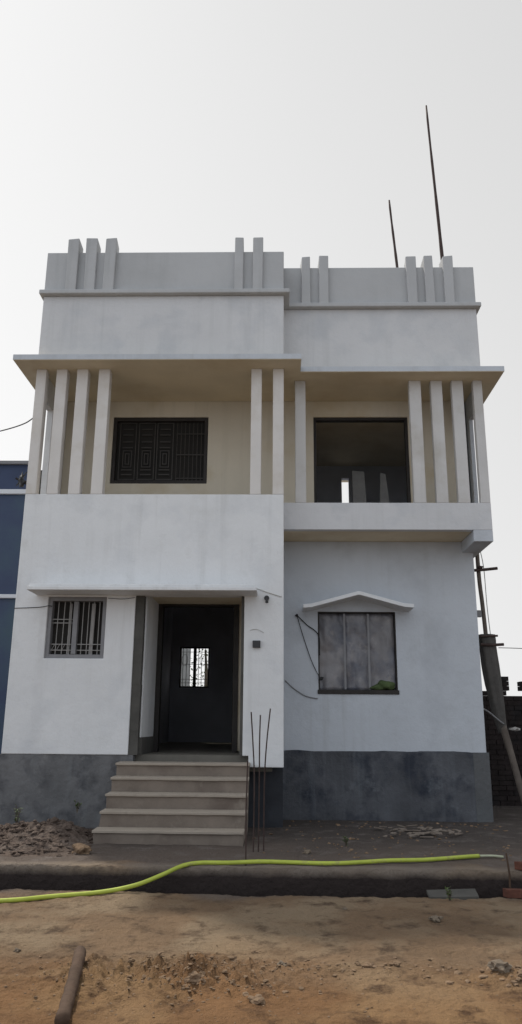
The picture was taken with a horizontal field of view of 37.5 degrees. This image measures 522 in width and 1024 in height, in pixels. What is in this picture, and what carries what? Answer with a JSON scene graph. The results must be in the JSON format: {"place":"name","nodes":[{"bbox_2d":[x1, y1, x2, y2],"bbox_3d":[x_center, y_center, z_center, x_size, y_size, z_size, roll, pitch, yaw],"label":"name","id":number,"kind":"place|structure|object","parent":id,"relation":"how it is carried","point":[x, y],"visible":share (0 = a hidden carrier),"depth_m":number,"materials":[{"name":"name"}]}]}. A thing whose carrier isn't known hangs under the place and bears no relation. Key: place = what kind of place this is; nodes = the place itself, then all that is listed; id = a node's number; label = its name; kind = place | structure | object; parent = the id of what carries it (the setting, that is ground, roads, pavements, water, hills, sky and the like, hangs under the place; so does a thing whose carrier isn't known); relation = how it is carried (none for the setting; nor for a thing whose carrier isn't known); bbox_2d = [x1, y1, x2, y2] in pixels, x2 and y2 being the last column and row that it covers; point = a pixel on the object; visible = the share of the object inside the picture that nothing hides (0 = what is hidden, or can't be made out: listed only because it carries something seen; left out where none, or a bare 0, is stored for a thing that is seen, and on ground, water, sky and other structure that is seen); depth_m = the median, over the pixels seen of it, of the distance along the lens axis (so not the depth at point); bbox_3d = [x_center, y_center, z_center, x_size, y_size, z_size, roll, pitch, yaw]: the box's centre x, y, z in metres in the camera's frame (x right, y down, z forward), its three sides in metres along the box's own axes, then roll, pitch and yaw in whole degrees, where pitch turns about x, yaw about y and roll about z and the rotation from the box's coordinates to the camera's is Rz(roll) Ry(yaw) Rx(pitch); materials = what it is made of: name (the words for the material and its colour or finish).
{"place":"outdoors","nodes":[
{"label":"outdoors","id":0,"kind":"place"},
{"bbox_2d":[0,806,521,1023],"bbox_3d":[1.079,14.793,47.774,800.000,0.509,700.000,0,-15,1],"label":"ground","id":1,"kind":"structure","parent":0,"point":[362,892],"depth_m":5.80,"materials":[{"name":"brown soil"}]},
{"bbox_2d":[0,461,41,753],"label":"neighbour building","id":2,"kind":"structure","parent":1,"relation":"on","point":[12,498],"depth_m":13.91,"materials":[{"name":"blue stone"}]},
{"bbox_2d":[0,817,92,856],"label":"rubble","id":3,"kind":"object","parent":1,"relation":"on","point":[66,825],"visible":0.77,"depth_m":8.37,"materials":[{"name":"grey stone"}]},
{"bbox_2d":[0,821,92,856],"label":"soil heap","id":4,"kind":"object","parent":1,"relation":"on","point":[55,837],"visible":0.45,"depth_m":8.36,"materials":[{"name":"brown soil"}]},
{"bbox_2d":[14,804,22,822],"bbox_3d":[-2.853,3.560,9.001,0.102,0.283,0.196,0,-15,1],"label":"weed","id":5,"kind":"object","parent":4,"relation":"on","point":[16,816],"visible":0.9,"depth_m":8.98,"materials":[{"name":"green plant"}]},
{"bbox_2d":[74,800,81,812],"bbox_3d":[-2.140,3.448,9.004,0.106,0.151,0.092,0,-15,1],"label":"weed","id":6,"kind":"object","parent":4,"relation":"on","point":[77,805],"visible":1,"depth_m":9.00,"materials":[{"name":"green plant"}]},
{"bbox_2d":[54,946,85,1023],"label":"log","id":7,"kind":"object","parent":1,"relation":"on","point":[63,1013],"visible":1,"depth_m":4.27,"materials":[{"name":"brown wood"}]},
{"bbox_2d":[71,843,91,853],"bbox_3d":[-1.847,3.486,7.943,0.196,0.131,0.197,12,-19,-36],"label":"stone","id":8,"kind":"object","parent":1,"relation":"on","point":[80,848],"visible":0.92,"depth_m":7.90,"materials":[{"name":"beige stone"}]},
{"bbox_2d":[181,649,190,685],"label":"garden wall","id":9,"kind":"structure","parent":1,"relation":"on","point":[185,674],"depth_m":22.65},
{"bbox_2d":[184,971,205,983],"bbox_3d":[-0.384,2.691,4.438,0.133,0.074,0.088,0,-15,1],"label":"stone","id":10,"kind":"object","parent":1,"relation":"on","point":[193,977],"visible":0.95,"depth_m":4.41,"materials":[{"name":"brown stone"}]},
{"bbox_2d":[190,649,207,685],"bbox_3d":[-1.635,5.550,24.523,4.986,5.327,3.773,0,-15,1],"label":"tree","id":11,"kind":"object","parent":1,"relation":"on","point":[206,671],"visible":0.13,"depth_m":24.54,"materials":[{"name":"grey plant"}]},
{"bbox_2d":[227,956,236,961],"bbox_3d":[-0.191,2.890,4.966,0.072,0.046,0.068,0,-15,1],"label":"stone","id":12,"kind":"object","parent":1,"relation":"on","point":[232,958],"visible":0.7,"depth_m":4.96,"materials":[{"name":"brown stone"}]},
{"bbox_2d":[245,761,247,865],"bbox_3d":[-0.142,2.942,7.508,0.024,0.980,0.046,0,-15,1],"label":"steel bar","id":13,"kind":"object","parent":1,"relation":"on","point":[246,816],"visible":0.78,"depth_m":7.49,"materials":[{"name":"grey metal"}]},
{"bbox_2d":[0,237,503,845],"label":"house","id":14,"kind":"structure","parent":1,"relation":"on","point":[218,427],"depth_m":11.46,"materials":[{"name":"paint"}]},
{"bbox_2d":[0,418,31,431],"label":"wire","id":15,"kind":"object","parent":14,"relation":"attached to","point":[16,426],"visible":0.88,"depth_m":11.65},
{"bbox_2d":[15,472,26,486],"bbox_3d":[-3.461,-0.465,11.127,0.116,0.257,0.162,-14,-21,41],"label":"wire bracket","id":16,"kind":"object","parent":14,"relation":"attached to","point":[21,481],"visible":1,"depth_m":11.09,"materials":[{"name":"metal"}]},
{"bbox_2d":[44,597,106,658],"bbox_3d":[-2.533,1.599,10.605,0.810,0.840,0.120,0,-15,1],"label":"window","id":17,"kind":"structure","parent":14,"relation":"in","point":[75,625],"depth_m":10.62,"materials":[{"name":"metal"}]},
{"bbox_2d":[110,418,207,483],"bbox_3d":[-1.641,-0.986,12.528,1.556,1.140,0.110,0,-15,1],"label":"window","id":18,"kind":"structure","parent":14,"relation":"in","point":[144,450],"depth_m":12.54,"materials":[{"name":"black metal"}]},
{"bbox_2d":[179,647,209,687],"bbox_3d":[-1.535,3.594,17.804,0.680,0.920,0.100,0,-15,1],"label":"window","id":19,"kind":"structure","parent":14,"relation":"in","point":[194,664],"depth_m":17.78,"materials":[{"name":"black metal"}]},
{"bbox_2d":[253,640,259,647],"bbox_3d":[-0.060,1.783,10.381,0.105,0.095,0.045,0,-15,1],"label":"switch box","id":20,"kind":"object","parent":14,"relation":"attached to","point":[256,643],"visible":1,"depth_m":10.36,"materials":[{"name":"black plastic"}]},
{"bbox_2d":[285,680,317,698],"bbox_3d":[0.597,2.628,11.381,0.487,0.273,0.018,0,-15,1],"label":"cable","id":21,"kind":"object","parent":14,"relation":"attached to","point":[298,691],"visible":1,"depth_m":11.37,"materials":[{"name":"black rubber"}]},
{"bbox_2d":[295,614,323,680],"bbox_3d":[0.721,2.017,11.509,0.423,0.993,0.079,0,-15,1],"label":"cable","id":22,"kind":"object","parent":14,"relation":"attached to","point":[320,678],"visible":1,"depth_m":11.55,"materials":[{"name":"black rubber"}]},
{"bbox_2d":[318,612,398,693],"bbox_3d":[1.444,2.117,11.570,1.200,1.218,0.150,0,-15,1],"label":"window","id":23,"kind":"structure","parent":14,"relation":"in","point":[358,649],"depth_m":11.60,"materials":[{"name":"grey metal"}]},
{"bbox_2d":[352,471,365,502],"bbox_3d":[1.702,-0.080,13.229,0.250,1.420,0.330,0,-15,1],"label":"board","id":24,"kind":"object","parent":14,"relation":"on","point":[358,486],"visible":0.36,"depth_m":13.39,"materials":[{"name":"grey wood"}]},
{"bbox_2d":[313,418,410,502],"bbox_3d":[1.613,-0.640,12.369,1.530,1.840,0.110,0,-15,1],"label":"window","id":25,"kind":"structure","parent":14,"relation":"in","point":[315,420],"depth_m":12.53,"materials":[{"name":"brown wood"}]},
{"bbox_2d":[369,680,394,689],"bbox_3d":[1.792,2.567,11.394,0.399,0.166,0.106,-1,-15,5],"label":"cloth bundle","id":26,"kind":"object","parent":14,"relation":"on","point":[384,685],"visible":1,"depth_m":11.37,"materials":[{"name":"green fabric"}]},
{"bbox_2d":[380,473,388,502],"bbox_3d":[2.109,-0.072,13.114,0.250,1.350,0.330,0,-15,1],"label":"board","id":27,"kind":"object","parent":14,"relation":"on","point":[384,497],"visible":0.36,"depth_m":13.26,"materials":[{"name":"grey wood"}]},
{"bbox_2d":[388,200,398,267],"bbox_3d":[2.235,-4.242,12.743,0.174,2.156,0.058,0,-15,1],"label":"roof pole","id":28,"kind":"object","parent":14,"relation":"on","point":[394,246],"visible":0.61,"depth_m":12.82,"materials":[{"name":"black metal"}]},
{"bbox_2d":[425,105,443,259],"bbox_3d":[2.970,-5.174,12.984,0.194,4.092,0.069,0,-15,1],"label":"roof pole","id":29,"kind":"object","parent":14,"relation":"on","point":[436,207],"visible":0.72,"depth_m":13.03,"materials":[{"name":"black metal"}]},
{"bbox_2d":[0,854,503,902],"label":"hose","id":30,"kind":"object","parent":1,"relation":"on","point":[184,865],"visible":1,"depth_m":7.33,"materials":[{"name":"green rubber"}]},
{"bbox_2d":[251,712,254,851],"bbox_3d":[-0.093,2.916,8.277,0.057,1.481,0.017,0,-15,1],"label":"steel bar","id":31,"kind":"object","parent":1,"relation":"on","point":[254,781],"visible":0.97,"depth_m":8.27,"materials":[{"name":"grey metal"}]},
{"bbox_2d":[248,994,264,1004],"bbox_3d":[-0.018,2.674,4.216,0.097,0.051,0.090,10,-18,-32],"label":"stone","id":32,"kind":"object","parent":1,"relation":"on","point":[257,999],"visible":1,"depth_m":4.20,"materials":[{"name":"beige stone"}]},
{"bbox_2d":[258,715,260,851],"bbox_3d":[-0.018,2.944,8.319,0.025,1.450,0.017,0,-15,1],"label":"steel bar","id":33,"kind":"object","parent":1,"relation":"on","point":[259,783],"visible":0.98,"depth_m":8.30,"materials":[{"name":"grey metal"}]},
{"bbox_2d":[263,709,270,850],"bbox_3d":[0.066,2.924,8.375,0.080,1.521,0.017,0,-15,1],"label":"steel bar","id":34,"kind":"object","parent":1,"relation":"on","point":[264,781],"visible":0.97,"depth_m":8.35,"materials":[{"name":"grey metal"}]},
{"bbox_2d":[277,960,286,966],"bbox_3d":[0.139,2.870,4.880,0.072,0.045,0.054,-6,-17,22],"label":"stone","id":35,"kind":"object","parent":1,"relation":"on","point":[280,962],"visible":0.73,"depth_m":4.87,"materials":[{"name":"beige stone"}]},
{"bbox_2d":[302,850,310,853],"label":"stone","id":36,"kind":"object","parent":1,"relation":"on","point":[306,851],"visible":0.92,"depth_m":8.06,"materials":[{"name":"grey stone"}]},
{"bbox_2d":[341,836,347,846],"bbox_3d":[0.936,3.655,8.509,0.093,0.136,0.086,-9,-18,32],"label":"weed","id":37,"kind":"object","parent":1,"relation":"on","point":[345,840],"visible":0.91,"depth_m":8.51,"materials":[{"name":"green plant"}]},
{"bbox_2d":[361,963,377,967],"bbox_3d":[0.690,2.881,4.868,0.087,0.047,0.077,12,-19,-35],"label":"stone","id":38,"kind":"object","parent":1,"relation":"on","point":[369,965],"visible":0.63,"depth_m":4.86,"materials":[{"name":"brown stone"}]},
{"bbox_2d":[389,961,400,965],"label":"stone","id":39,"kind":"object","parent":1,"relation":"on","point":[395,963],"visible":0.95,"depth_m":4.90,"materials":[{"name":"brown stone"}]},
{"bbox_2d":[374,825,462,837],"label":"plaster scraps","id":40,"kind":"object","parent":1,"relation":"on","point":[432,832],"visible":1,"depth_m":9.48,"materials":[{"name":"grey concrete"}]},
{"bbox_2d":[428,915,443,922],"bbox_3d":[1.383,3.208,6.054,0.107,0.059,0.094,8,-17,-25],"label":"stone","id":41,"kind":"object","parent":1,"relation":"on","point":[436,918],"visible":0.99,"depth_m":6.04,"materials":[{"name":"grey stone"}]},
{"bbox_2d":[444,886,453,900],"bbox_3d":[1.640,3.340,6.710,0.099,0.144,0.097,0,-15,1],"label":"weed","id":42,"kind":"object","parent":1,"relation":"on","point":[448,892],"visible":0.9,"depth_m":6.71,"materials":[{"name":"green plant"}]},
{"bbox_2d":[426,888,478,899],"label":"concrete slab","id":43,"kind":"structure","parent":1,"relation":"on","point":[463,894],"depth_m":6.92,"materials":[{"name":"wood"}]},
{"bbox_2d":[474,552,521,802],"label":"bound pole","id":44,"kind":"object","parent":1,"relation":"on","point":[490,665],"visible":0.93,"depth_m":11.62,"materials":[{"name":"brown wood"}]},
{"bbox_2d":[483,708,503,723],"bbox_3d":[3.462,3.027,11.411,0.439,0.251,0.074,8,-17,-25],"label":"strap","id":45,"kind":"object","parent":44,"relation":"attached to","point":[495,717],"visible":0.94,"depth_m":11.39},
{"bbox_2d":[509,727,519,730],"bbox_3d":[3.719,3.180,11.280,0.169,0.059,0.111,0,-15,1],"label":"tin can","id":46,"kind":"object","parent":44,"relation":"hanging from","point":[515,729],"visible":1,"depth_m":11.25,"materials":[{"name":"metal"}]},
{"bbox_2d":[487,959,512,973],"bbox_3d":[1.457,2.773,4.690,0.129,0.085,0.138,11,-19,-34],"label":"stone","id":47,"kind":"object","parent":1,"relation":"on","point":[500,965],"visible":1,"depth_m":4.65,"materials":[{"name":"grey stone"}]},
{"bbox_2d":[482,676,521,805],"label":"brick wall","id":48,"kind":"structure","parent":1,"relation":"on","point":[504,789],"depth_m":13.30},
{"bbox_2d":[505,853,511,898],"bbox_3d":[2.292,3.401,7.106,0.031,0.461,0.029,0,-15,1],"label":"stake","id":49,"kind":"object","parent":1,"relation":"on","point":[509,874],"visible":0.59,"depth_m":7.12,"materials":[{"name":"wood"}]},
{"bbox_2d":[503,888,521,898],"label":"brick","id":50,"kind":"object","parent":1,"relation":"on","point":[512,893],"visible":1,"depth_m":6.95,"materials":[{"name":"red brick"}]},
{"bbox_2d":[514,861,521,869],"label":"brick","id":51,"kind":"object","parent":1,"relation":"on","point":[517,865],"visible":1,"depth_m":7.23,"materials":[{"name":"red brick"}]},
{"bbox_2d":[517,969,521,976],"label":"stone","id":52,"kind":"object","parent":1,"relation":"on","point":[519,972],"visible":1,"depth_m":4.59,"materials":[{"name":"brown stone"}]},
{"bbox_2d":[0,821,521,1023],"bbox_3d":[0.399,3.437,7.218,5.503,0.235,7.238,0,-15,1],"label":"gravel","id":53,"kind":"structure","parent":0,"point":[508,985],"depth_m":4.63,"materials":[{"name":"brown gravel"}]},
{"bbox_2d":[0,0,521,695],"label":"sky","id":54,"kind":"structure","parent":0,"point":[146,125],"materials":[{"name":"white"}]}
]}

